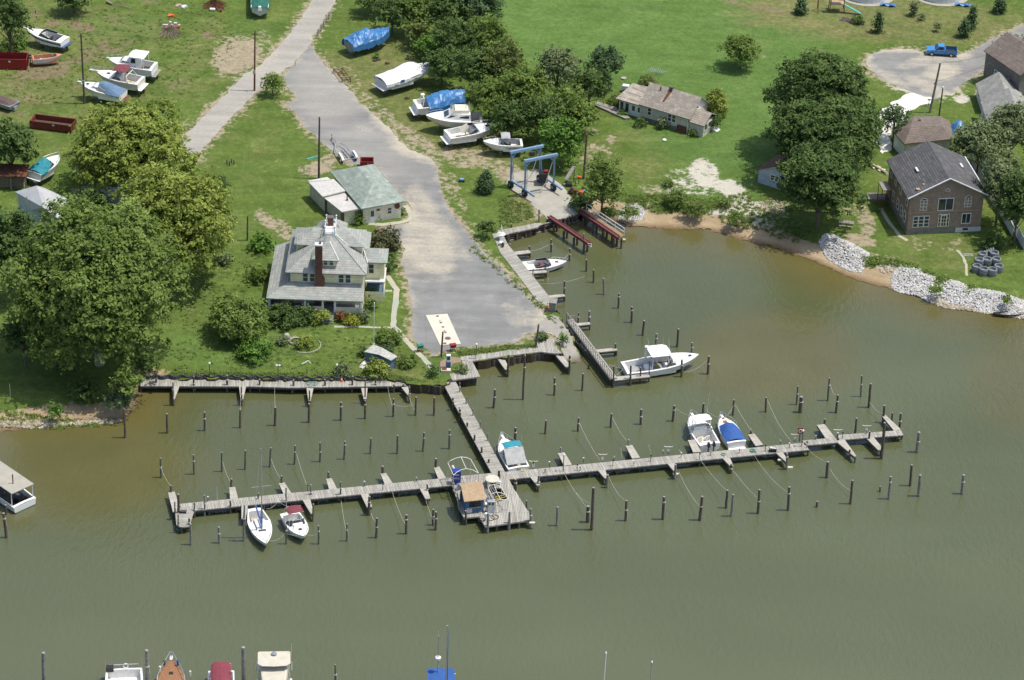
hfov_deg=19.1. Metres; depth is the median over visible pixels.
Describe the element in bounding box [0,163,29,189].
wood shed
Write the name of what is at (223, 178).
tree
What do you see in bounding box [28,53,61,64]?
skiff
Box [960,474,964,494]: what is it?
mooring pile
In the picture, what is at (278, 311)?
shrub
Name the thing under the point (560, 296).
finger pier
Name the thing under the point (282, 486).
finger pier
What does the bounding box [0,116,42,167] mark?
tree
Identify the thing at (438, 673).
sailboat
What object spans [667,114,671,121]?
window
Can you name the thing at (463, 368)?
shrub
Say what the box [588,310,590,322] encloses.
mooring pile
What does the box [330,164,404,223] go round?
office
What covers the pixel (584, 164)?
utility pole
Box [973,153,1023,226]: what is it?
tree
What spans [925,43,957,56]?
pickup truck
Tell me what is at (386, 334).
shrub
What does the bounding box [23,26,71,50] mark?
bowrider
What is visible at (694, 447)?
finger pier
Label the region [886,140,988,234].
brick house
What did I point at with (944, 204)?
window
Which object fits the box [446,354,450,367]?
fuel pump
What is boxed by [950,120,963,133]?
blue tarp pile
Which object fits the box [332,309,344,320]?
shrub
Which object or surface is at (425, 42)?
tree
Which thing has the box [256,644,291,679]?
flybridge cruiser
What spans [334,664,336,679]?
mooring pile
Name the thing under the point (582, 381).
mooring pile
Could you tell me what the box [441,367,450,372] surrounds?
planter box
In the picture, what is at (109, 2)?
fallen branch
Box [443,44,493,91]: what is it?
tree
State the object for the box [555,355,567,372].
finger pier
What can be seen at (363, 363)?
dinghy
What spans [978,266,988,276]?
barrel bundle
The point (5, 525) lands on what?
mooring pile
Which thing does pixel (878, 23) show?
tree
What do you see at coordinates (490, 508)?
fuel pump
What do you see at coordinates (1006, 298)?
shrub
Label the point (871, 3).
swimming pool
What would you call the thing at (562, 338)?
shrub
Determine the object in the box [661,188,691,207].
shrub
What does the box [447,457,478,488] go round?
awning hoops
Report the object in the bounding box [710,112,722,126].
shrub
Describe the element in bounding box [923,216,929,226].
window
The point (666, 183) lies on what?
shrub
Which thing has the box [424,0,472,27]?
tree
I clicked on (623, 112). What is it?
shrub
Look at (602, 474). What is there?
finger pier
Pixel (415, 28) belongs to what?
tree
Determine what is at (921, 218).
window
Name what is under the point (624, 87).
utility trailer
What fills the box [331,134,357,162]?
boat trailer
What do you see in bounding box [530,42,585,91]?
tree
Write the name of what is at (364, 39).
covered boat
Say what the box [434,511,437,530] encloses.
mooring pile
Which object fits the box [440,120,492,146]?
express cruiser
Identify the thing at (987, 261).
barrel bundle
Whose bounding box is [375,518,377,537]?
mooring pile
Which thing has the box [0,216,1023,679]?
water
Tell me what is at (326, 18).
fence
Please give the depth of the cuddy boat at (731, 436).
373.52 m
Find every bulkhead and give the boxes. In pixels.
[138,374,387,383]
[397,380,451,394]
[472,353,566,383]
[568,328,612,385]
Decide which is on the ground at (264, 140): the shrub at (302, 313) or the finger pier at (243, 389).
the shrub at (302, 313)
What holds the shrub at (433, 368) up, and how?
on the ground at (264, 140)
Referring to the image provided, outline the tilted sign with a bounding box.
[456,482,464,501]
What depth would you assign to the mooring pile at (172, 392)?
376.69 m
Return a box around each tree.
[0,0,38,51]
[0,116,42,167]
[0,189,196,374]
[0,205,40,293]
[0,314,47,366]
[52,0,93,12]
[60,95,201,194]
[62,187,115,215]
[107,157,237,283]
[108,357,150,395]
[205,290,271,344]
[207,173,234,194]
[260,70,286,98]
[354,0,378,13]
[368,0,413,34]
[370,223,404,253]
[399,17,432,44]
[402,0,431,33]
[410,30,437,55]
[421,43,460,85]
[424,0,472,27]
[428,13,482,56]
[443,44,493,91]
[452,0,506,19]
[459,72,516,122]
[463,12,512,55]
[474,168,497,195]
[475,219,497,238]
[480,33,528,82]
[485,97,540,137]
[496,62,553,103]
[521,94,567,142]
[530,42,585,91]
[537,115,587,167]
[539,80,589,121]
[563,102,602,128]
[572,65,610,109]
[578,151,627,213]
[581,44,627,85]
[704,86,730,119]
[714,32,762,68]
[760,47,880,119]
[762,89,890,170]
[769,137,867,227]
[793,0,808,16]
[853,106,883,162]
[870,9,886,33]
[879,102,912,140]
[908,0,920,17]
[917,12,925,19]
[933,22,941,31]
[946,113,1018,174]
[956,17,974,38]
[963,4,979,29]
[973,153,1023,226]
[990,96,1023,157]
[992,0,1007,14]
[995,166,1023,245]
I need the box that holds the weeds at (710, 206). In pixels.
[625,192,812,243]
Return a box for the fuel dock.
[448,471,528,532]
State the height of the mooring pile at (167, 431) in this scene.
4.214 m
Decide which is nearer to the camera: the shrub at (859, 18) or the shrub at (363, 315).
the shrub at (363, 315)
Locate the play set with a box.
[817,0,860,14]
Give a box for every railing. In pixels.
[451,478,458,505]
[486,480,495,498]
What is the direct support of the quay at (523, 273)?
on the ground at (264, 140)
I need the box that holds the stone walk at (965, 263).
[956,250,967,275]
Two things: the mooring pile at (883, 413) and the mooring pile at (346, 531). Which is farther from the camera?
the mooring pile at (883, 413)
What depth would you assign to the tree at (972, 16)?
477.96 m
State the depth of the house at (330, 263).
395.23 m
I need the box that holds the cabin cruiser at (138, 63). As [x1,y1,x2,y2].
[106,49,161,78]
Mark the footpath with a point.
(395, 304)
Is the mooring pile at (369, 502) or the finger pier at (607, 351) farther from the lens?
the finger pier at (607, 351)
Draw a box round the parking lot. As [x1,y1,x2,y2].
[284,44,567,354]
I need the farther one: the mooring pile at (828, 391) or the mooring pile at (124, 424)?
the mooring pile at (828, 391)
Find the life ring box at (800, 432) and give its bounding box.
[798,428,802,441]
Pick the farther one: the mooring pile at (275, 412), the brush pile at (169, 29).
the brush pile at (169, 29)
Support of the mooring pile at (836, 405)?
in the water
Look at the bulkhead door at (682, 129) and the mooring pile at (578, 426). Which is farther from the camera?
the bulkhead door at (682, 129)
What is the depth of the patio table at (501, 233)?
414.09 m
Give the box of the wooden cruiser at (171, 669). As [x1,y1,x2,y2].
[157,651,190,679]
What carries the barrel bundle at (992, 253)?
on the ground at (264, 140)
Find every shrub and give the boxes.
[0,34,27,51]
[15,37,29,50]
[46,399,65,417]
[63,373,103,406]
[97,385,136,413]
[127,349,167,374]
[207,251,233,266]
[223,210,237,231]
[232,336,274,363]
[243,257,269,285]
[244,230,276,254]
[263,300,301,329]
[275,335,291,346]
[292,303,317,327]
[292,335,316,348]
[309,308,333,325]
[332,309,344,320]
[342,313,363,326]
[352,210,365,225]
[357,345,367,356]
[358,307,371,321]
[361,355,393,380]
[364,285,377,297]
[364,296,378,310]
[371,51,379,57]
[374,325,405,345]
[380,341,394,352]
[385,255,397,273]
[395,351,418,368]
[401,204,408,215]
[424,363,441,377]
[454,364,470,374]
[532,329,548,341]
[557,332,569,344]
[564,191,596,210]
[599,205,619,220]
[608,90,620,106]
[617,109,627,115]
[619,204,639,218]
[630,115,647,127]
[634,73,657,86]
[656,116,669,128]
[660,178,674,188]
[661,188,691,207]
[678,198,708,219]
[688,128,696,136]
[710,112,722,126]
[716,197,730,210]
[723,210,749,225]
[848,15,864,26]
[925,282,944,296]
[977,230,1007,252]
[999,293,1014,306]
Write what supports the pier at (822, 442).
in the water
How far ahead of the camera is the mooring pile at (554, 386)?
381.88 m
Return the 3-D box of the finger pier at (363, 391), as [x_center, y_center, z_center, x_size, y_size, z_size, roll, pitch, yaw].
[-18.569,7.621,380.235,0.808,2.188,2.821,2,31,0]
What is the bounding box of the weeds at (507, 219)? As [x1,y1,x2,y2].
[456,195,563,355]
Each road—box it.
[77,0,335,205]
[866,25,1023,98]
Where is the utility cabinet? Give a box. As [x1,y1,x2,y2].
[549,298,557,311]
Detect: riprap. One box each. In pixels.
[0,417,121,428]
[617,203,644,221]
[756,200,790,213]
[818,233,869,272]
[879,256,894,273]
[890,265,1023,317]
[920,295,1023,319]
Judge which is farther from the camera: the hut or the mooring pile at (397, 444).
the mooring pile at (397, 444)
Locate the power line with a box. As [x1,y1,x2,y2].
[81,31,251,36]
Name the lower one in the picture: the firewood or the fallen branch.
the firewood
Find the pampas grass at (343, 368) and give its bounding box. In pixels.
[332,356,353,376]
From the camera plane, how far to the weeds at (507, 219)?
407.33 m
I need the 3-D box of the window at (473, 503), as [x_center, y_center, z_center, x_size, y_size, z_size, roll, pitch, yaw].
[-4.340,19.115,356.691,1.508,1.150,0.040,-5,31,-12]
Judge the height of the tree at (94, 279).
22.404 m
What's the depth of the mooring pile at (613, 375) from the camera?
383.53 m
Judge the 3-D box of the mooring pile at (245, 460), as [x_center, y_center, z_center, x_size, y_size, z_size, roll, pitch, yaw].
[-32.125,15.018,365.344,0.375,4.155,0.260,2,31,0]
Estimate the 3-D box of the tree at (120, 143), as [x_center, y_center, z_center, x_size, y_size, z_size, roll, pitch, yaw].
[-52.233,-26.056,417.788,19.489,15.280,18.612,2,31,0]
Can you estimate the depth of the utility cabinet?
397.66 m
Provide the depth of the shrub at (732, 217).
420.04 m
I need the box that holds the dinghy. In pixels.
[359,360,366,368]
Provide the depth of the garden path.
393.14 m
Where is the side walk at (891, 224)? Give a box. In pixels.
[879,208,907,240]
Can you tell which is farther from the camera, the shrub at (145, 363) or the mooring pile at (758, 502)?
the shrub at (145, 363)
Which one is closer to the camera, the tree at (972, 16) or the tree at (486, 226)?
the tree at (486, 226)
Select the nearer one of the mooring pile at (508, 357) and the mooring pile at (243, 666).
the mooring pile at (243, 666)
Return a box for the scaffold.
[876,181,890,211]
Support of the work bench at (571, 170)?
on the ground at (264, 140)
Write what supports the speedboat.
on the water
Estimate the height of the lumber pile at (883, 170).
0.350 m
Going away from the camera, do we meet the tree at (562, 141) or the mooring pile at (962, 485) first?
the mooring pile at (962, 485)
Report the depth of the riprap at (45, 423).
372.83 m
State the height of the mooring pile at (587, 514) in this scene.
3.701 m
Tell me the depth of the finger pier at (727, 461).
368.69 m
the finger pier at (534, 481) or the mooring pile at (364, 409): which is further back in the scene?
the mooring pile at (364, 409)
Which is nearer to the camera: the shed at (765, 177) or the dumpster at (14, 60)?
the shed at (765, 177)
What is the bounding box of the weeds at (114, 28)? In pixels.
[1,2,246,103]
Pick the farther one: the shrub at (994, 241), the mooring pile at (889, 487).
the shrub at (994, 241)
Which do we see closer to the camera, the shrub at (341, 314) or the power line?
the shrub at (341, 314)
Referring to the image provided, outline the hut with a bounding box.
[459,481,485,512]
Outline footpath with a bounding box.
[386,272,432,367]
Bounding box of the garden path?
[334,326,391,327]
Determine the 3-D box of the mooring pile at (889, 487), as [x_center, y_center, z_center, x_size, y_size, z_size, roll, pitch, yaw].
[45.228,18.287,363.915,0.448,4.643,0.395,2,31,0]
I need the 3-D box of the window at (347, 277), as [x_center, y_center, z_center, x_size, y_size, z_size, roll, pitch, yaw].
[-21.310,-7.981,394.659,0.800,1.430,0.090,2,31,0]
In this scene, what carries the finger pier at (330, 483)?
in the water
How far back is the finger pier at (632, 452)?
369.75 m
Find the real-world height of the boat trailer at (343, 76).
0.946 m
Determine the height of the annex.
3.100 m
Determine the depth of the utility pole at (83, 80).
444.04 m
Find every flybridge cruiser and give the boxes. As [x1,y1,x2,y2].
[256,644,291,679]
[425,101,484,127]
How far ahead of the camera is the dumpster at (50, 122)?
439.00 m
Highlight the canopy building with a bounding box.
[15,186,65,231]
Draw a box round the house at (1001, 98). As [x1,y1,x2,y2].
[980,88,1023,123]
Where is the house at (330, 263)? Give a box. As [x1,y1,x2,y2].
[266,214,388,323]
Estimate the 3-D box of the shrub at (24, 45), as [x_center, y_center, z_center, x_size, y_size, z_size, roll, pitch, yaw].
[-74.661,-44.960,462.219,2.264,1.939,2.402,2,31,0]
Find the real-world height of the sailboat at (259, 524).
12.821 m
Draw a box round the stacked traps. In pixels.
[568,188,584,195]
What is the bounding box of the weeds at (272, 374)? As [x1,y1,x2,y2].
[161,369,424,381]
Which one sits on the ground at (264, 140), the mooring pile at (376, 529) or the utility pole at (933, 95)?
the utility pole at (933, 95)
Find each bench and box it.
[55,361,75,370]
[564,166,581,185]
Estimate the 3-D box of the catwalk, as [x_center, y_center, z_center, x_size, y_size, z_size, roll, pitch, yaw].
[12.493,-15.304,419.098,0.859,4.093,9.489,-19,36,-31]
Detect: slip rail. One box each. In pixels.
[547,215,590,252]
[576,209,619,246]
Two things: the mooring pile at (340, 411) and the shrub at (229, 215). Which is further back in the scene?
the shrub at (229, 215)
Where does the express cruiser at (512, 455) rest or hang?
on the water
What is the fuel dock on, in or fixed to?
in the water
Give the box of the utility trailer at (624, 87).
[621,84,628,90]
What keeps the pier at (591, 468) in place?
in the water
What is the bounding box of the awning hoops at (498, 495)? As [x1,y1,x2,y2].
[487,484,507,512]
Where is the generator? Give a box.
[564,182,571,186]
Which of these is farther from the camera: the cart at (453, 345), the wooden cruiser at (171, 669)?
the cart at (453, 345)
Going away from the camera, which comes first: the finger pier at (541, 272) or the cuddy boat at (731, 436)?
the cuddy boat at (731, 436)
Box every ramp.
[536,315,581,362]
[595,99,629,119]
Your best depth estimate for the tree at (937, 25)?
477.27 m
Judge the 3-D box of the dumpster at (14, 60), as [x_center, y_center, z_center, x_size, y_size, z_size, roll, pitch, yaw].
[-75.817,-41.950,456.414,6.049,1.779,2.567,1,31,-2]
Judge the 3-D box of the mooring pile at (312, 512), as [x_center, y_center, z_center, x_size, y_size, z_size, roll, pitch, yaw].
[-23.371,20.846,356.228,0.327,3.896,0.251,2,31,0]
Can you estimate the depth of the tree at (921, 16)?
480.81 m
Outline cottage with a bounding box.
[616,82,719,136]
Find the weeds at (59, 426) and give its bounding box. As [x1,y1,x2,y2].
[0,407,117,429]
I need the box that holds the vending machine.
[452,468,460,484]
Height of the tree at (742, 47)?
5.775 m
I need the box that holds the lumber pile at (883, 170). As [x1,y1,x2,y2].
[872,164,888,174]
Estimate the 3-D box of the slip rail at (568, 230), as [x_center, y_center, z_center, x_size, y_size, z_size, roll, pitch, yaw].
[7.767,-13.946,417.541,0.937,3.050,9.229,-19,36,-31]
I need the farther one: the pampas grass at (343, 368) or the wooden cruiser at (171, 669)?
the pampas grass at (343, 368)
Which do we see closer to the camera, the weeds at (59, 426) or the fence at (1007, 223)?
the weeds at (59, 426)
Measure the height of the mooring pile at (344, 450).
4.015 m
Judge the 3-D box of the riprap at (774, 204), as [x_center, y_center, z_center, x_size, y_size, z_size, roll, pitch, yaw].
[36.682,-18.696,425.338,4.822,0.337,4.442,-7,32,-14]
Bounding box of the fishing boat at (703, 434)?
[688,393,719,451]
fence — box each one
[318,9,331,32]
[968,153,1013,235]
[1012,221,1023,249]
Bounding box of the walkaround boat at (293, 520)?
[280,504,308,538]
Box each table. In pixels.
[485,475,500,485]
[497,224,505,236]
[839,220,853,229]
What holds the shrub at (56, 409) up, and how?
on the ground at (264, 140)
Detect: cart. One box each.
[416,343,423,351]
[449,343,456,351]
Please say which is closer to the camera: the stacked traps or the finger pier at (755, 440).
the finger pier at (755, 440)
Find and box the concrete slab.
[426,314,460,344]
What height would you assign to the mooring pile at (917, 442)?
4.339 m
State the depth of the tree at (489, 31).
458.25 m
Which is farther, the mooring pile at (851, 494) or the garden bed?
the garden bed
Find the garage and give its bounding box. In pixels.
[893,116,953,153]
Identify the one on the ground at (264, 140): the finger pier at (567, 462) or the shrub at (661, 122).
the shrub at (661, 122)
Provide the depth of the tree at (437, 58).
452.51 m
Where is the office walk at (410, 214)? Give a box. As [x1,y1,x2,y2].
[368,205,413,225]
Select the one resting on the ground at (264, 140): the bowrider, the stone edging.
the stone edging
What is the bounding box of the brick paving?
[440,357,460,367]
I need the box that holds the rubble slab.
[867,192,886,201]
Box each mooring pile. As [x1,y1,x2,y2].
[2,512,7,538]
[41,652,45,679]
[123,409,125,437]
[144,649,149,679]
[159,458,161,477]
[166,413,168,433]
[172,382,173,405]
[177,494,179,512]
[177,514,178,532]
[190,523,191,544]
[192,454,194,474]
[203,412,205,430]
[203,495,205,515]
[217,526,220,543]
[221,452,222,471]
[239,409,240,427]
[241,646,245,679]
[242,505,245,541]
[244,450,245,469]
[269,447,271,466]
[274,407,276,425]
[285,487,286,507]
[285,525,286,543]
[293,445,295,464]
[308,403,309,422]
[312,504,313,521]
[317,525,319,543]
[319,442,320,461]
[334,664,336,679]
[340,402,341,420]
[343,441,345,459]
[346,523,347,540]
[364,400,365,418]
[367,496,370,515]
[369,438,371,453]
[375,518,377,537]
[392,398,394,416]
[396,435,398,453]
[405,514,407,534]
[415,397,416,415]
[422,432,424,451]
[432,509,434,525]
[433,397,434,415]
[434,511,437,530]
[448,429,450,448]
[465,510,466,524]
[486,513,488,533]
[492,389,495,407]
[506,354,509,376]
[508,511,510,529]
[514,427,516,439]
[514,478,516,490]
[522,355,525,399]
[529,508,531,527]
[553,377,555,395]
[556,506,558,525]
[568,355,570,374]
[577,417,579,431]
[581,373,583,390]
[586,505,589,522]
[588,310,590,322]
[590,487,594,530]
[603,278,604,294]
[606,474,608,487]
[613,366,614,387]
[617,293,619,308]
[624,500,627,520]
[629,365,631,385]
[630,306,632,322]
[639,409,641,424]
[642,320,644,335]
[661,496,665,519]
[672,405,675,421]
[673,464,676,479]
[676,328,679,346]
[680,359,682,376]
[698,496,703,520]
[707,356,709,373]
[725,490,728,508]
[729,463,732,473]
[730,494,733,516]
[757,489,760,513]
[765,397,766,412]
[786,453,787,469]
[787,486,790,510]
[796,386,798,404]
[798,396,802,412]
[825,461,828,477]
[827,377,829,400]
[835,394,838,412]
[849,480,853,504]
[854,418,857,433]
[860,375,861,396]
[867,383,871,407]
[880,422,885,459]
[882,405,884,422]
[887,476,891,499]
[899,413,901,428]
[909,464,912,486]
[915,431,920,452]
[917,474,921,496]
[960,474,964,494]
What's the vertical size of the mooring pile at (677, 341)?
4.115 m
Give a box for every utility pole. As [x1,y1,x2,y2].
[78,33,85,103]
[253,31,257,90]
[318,117,319,178]
[440,331,443,356]
[535,324,538,346]
[582,134,587,178]
[923,63,940,115]
[938,86,943,115]
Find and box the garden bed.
[840,17,864,24]
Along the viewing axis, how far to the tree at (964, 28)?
475.18 m
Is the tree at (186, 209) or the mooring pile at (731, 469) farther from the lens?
the tree at (186, 209)
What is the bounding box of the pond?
[283,333,299,344]
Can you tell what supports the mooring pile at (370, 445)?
in the water
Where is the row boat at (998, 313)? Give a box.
[992,311,1023,315]
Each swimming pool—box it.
[845,0,895,6]
[918,0,970,5]
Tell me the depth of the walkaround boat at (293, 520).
353.81 m
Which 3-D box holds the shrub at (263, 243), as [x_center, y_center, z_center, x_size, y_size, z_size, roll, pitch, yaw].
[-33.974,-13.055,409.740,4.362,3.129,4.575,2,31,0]
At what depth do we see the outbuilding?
454.40 m
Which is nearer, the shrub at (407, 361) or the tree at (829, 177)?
the shrub at (407, 361)
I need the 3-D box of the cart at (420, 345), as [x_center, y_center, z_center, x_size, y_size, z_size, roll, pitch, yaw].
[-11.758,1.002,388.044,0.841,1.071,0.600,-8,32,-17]
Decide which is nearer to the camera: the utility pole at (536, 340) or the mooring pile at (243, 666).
the mooring pile at (243, 666)
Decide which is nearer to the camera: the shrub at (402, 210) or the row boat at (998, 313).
the row boat at (998, 313)
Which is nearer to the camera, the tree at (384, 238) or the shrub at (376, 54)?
the tree at (384, 238)
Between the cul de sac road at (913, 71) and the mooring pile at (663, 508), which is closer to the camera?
the mooring pile at (663, 508)
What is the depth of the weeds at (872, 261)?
411.98 m
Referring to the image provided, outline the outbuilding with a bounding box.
[975,72,1021,110]
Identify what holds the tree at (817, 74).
on the ground at (264, 140)
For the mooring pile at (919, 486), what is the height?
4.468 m
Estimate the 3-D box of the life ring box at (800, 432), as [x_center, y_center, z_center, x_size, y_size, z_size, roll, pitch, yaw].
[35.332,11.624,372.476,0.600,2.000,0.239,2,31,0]
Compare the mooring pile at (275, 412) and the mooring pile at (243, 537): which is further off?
the mooring pile at (275, 412)
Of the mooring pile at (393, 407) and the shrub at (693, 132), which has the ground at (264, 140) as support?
the shrub at (693, 132)
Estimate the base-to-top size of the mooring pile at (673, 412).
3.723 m
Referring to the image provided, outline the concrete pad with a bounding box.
[506,169,577,220]
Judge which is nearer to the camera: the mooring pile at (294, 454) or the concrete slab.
the mooring pile at (294, 454)
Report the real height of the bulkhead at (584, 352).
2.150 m
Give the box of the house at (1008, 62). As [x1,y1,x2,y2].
[983,32,1023,95]
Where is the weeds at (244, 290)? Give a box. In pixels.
[174,249,423,371]
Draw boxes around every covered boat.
[0,95,19,110]
[208,662,233,679]
[250,0,269,15]
[342,26,389,51]
[372,62,431,90]
[409,89,465,116]
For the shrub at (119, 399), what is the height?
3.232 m
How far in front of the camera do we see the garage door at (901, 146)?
439.61 m
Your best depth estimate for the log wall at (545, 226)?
418.48 m
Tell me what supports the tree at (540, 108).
on the ground at (264, 140)
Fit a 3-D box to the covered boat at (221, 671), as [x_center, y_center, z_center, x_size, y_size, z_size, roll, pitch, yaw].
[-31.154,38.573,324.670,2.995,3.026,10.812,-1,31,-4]
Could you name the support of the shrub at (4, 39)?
on the ground at (264, 140)
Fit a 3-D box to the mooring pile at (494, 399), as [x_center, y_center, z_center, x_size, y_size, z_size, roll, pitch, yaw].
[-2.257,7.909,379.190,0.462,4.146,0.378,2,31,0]
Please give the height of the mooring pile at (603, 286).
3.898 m
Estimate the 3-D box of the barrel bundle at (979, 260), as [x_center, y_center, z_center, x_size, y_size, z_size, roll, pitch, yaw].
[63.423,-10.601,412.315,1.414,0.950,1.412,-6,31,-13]
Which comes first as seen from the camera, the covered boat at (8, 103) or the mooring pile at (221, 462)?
the mooring pile at (221, 462)
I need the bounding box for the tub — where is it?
[769,447,776,452]
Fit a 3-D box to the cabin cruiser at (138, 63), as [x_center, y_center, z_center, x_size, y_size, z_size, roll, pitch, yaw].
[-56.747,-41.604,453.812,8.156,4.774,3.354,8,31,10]
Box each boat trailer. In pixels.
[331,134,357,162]
[333,66,352,82]
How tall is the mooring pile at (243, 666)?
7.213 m
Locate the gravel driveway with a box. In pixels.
[877,93,931,153]
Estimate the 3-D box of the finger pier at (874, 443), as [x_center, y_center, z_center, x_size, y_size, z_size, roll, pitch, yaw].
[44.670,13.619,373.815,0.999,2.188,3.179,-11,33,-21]
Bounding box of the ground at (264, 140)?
[0,0,1023,432]
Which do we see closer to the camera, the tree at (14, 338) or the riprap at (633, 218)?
the tree at (14, 338)
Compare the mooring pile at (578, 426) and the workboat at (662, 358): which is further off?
the workboat at (662, 358)
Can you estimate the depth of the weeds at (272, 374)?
382.17 m
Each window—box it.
[302,274,308,281]
[309,274,314,281]
[338,275,343,282]
[345,275,350,283]
[368,264,373,273]
[387,207,391,214]
[469,500,480,506]
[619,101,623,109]
[625,102,629,111]
[647,108,651,115]
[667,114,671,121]
[671,115,675,122]
[912,216,918,227]
[918,216,923,226]
[920,198,927,210]
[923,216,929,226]
[937,198,953,210]
[937,214,941,226]
[941,215,946,225]
[946,213,949,225]
[961,213,970,223]
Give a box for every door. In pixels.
[370,209,374,221]
[631,104,635,115]
[637,106,640,116]
[677,125,685,133]
[893,134,899,151]
[898,141,904,153]
[940,214,946,226]
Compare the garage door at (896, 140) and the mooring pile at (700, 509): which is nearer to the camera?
the mooring pile at (700, 509)
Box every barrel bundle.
[971,263,981,273]
[974,257,983,265]
[977,251,987,257]
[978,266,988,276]
[983,256,991,266]
[988,267,997,276]
[989,250,998,257]
[992,256,1001,265]
[994,263,1003,273]
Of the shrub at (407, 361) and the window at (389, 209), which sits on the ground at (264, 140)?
the shrub at (407, 361)
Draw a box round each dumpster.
[0,52,28,69]
[29,114,76,132]
[360,157,373,165]
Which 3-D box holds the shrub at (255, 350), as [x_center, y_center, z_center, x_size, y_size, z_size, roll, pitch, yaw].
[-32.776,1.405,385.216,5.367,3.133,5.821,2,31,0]
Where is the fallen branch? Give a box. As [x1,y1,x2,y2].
[106,0,132,8]
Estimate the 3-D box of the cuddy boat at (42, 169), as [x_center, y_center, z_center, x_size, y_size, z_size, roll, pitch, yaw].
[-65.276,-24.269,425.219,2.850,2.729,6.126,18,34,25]
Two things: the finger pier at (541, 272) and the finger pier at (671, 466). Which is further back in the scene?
the finger pier at (541, 272)
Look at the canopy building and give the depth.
412.14 m
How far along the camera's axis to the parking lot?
414.42 m
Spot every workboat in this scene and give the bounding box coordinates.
[0,461,35,512]
[620,341,698,375]
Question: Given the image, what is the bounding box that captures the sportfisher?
[105,660,142,679]
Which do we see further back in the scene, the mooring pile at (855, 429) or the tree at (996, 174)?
the tree at (996, 174)
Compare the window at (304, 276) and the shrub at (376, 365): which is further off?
the window at (304, 276)
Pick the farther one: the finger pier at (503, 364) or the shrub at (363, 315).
the shrub at (363, 315)
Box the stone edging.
[297,340,320,352]
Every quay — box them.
[450,361,479,380]
[461,338,560,361]
[492,233,549,307]
[498,223,541,234]
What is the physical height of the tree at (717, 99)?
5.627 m
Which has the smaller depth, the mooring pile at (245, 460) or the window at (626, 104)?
the mooring pile at (245, 460)
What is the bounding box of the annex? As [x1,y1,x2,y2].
[308,177,359,223]
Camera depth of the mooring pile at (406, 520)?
353.98 m
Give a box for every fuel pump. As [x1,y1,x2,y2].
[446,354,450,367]
[485,499,498,520]
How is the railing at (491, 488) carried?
on the fuel dock
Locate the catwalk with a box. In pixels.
[582,204,624,248]
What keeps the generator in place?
on the ground at (264, 140)
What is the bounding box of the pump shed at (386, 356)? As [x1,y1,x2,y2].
[364,345,396,370]
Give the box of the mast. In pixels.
[603,652,606,679]
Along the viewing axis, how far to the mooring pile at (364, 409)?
375.63 m
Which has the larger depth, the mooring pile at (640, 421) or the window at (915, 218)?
the window at (915, 218)
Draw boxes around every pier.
[168,492,176,514]
[173,386,178,405]
[180,478,452,515]
[229,487,237,498]
[239,386,245,405]
[241,505,246,520]
[279,482,290,493]
[303,499,311,515]
[307,388,312,402]
[326,478,336,488]
[361,388,367,399]
[361,494,371,509]
[380,473,391,483]
[402,387,409,402]
[420,488,429,505]
[434,467,445,478]
[445,381,503,472]
[498,359,509,374]
[506,443,808,482]
[515,250,530,257]
[530,270,546,277]
[530,476,539,491]
[548,294,564,301]
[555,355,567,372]
[558,452,571,465]
[568,322,590,329]
[596,348,616,355]
[598,470,606,484]
[614,374,649,382]
[625,445,639,459]
[668,463,674,472]
[688,439,700,452]
[723,458,732,467]
[748,434,762,446]
[776,452,785,463]
[802,437,837,447]
[817,424,833,445]
[837,430,903,441]
[837,440,855,462]
[866,437,880,456]
[882,415,900,430]
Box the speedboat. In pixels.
[523,257,566,272]
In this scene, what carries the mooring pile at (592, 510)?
in the water
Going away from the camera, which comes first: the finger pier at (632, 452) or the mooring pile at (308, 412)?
the finger pier at (632, 452)
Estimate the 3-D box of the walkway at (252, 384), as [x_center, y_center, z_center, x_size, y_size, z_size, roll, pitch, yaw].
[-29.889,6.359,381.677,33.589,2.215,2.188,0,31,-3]
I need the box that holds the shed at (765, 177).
[757,154,799,191]
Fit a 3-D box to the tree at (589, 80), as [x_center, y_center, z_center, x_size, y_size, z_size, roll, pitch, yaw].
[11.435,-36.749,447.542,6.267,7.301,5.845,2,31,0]
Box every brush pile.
[160,21,181,37]
[203,0,226,11]
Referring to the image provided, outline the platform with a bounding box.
[174,508,194,533]
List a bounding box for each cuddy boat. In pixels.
[26,152,59,182]
[77,78,129,104]
[483,132,525,153]
[718,411,745,449]
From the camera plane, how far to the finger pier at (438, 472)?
364.51 m
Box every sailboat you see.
[247,448,271,545]
[427,625,454,679]
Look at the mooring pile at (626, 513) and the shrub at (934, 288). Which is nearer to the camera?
the mooring pile at (626, 513)
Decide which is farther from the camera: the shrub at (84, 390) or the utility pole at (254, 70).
the utility pole at (254, 70)
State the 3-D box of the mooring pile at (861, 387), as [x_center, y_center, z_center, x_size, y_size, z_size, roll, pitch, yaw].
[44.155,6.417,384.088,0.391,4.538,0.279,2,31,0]
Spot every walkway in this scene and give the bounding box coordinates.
[140,379,406,393]
[566,313,616,386]
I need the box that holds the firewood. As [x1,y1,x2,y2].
[0,177,24,187]
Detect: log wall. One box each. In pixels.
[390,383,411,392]
[505,222,551,242]
[559,213,579,227]
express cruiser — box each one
[89,64,148,93]
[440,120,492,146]
[498,433,528,471]
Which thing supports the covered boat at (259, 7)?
on the keel block
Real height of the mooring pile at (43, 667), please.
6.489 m
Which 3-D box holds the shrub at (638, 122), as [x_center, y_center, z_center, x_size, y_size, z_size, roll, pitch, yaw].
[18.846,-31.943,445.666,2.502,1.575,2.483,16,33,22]
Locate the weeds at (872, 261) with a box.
[860,254,977,297]
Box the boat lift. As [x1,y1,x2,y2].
[508,144,562,196]
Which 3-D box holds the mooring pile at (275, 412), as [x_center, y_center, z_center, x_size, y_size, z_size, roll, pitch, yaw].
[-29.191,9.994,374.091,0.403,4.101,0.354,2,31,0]
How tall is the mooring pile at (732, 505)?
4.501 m

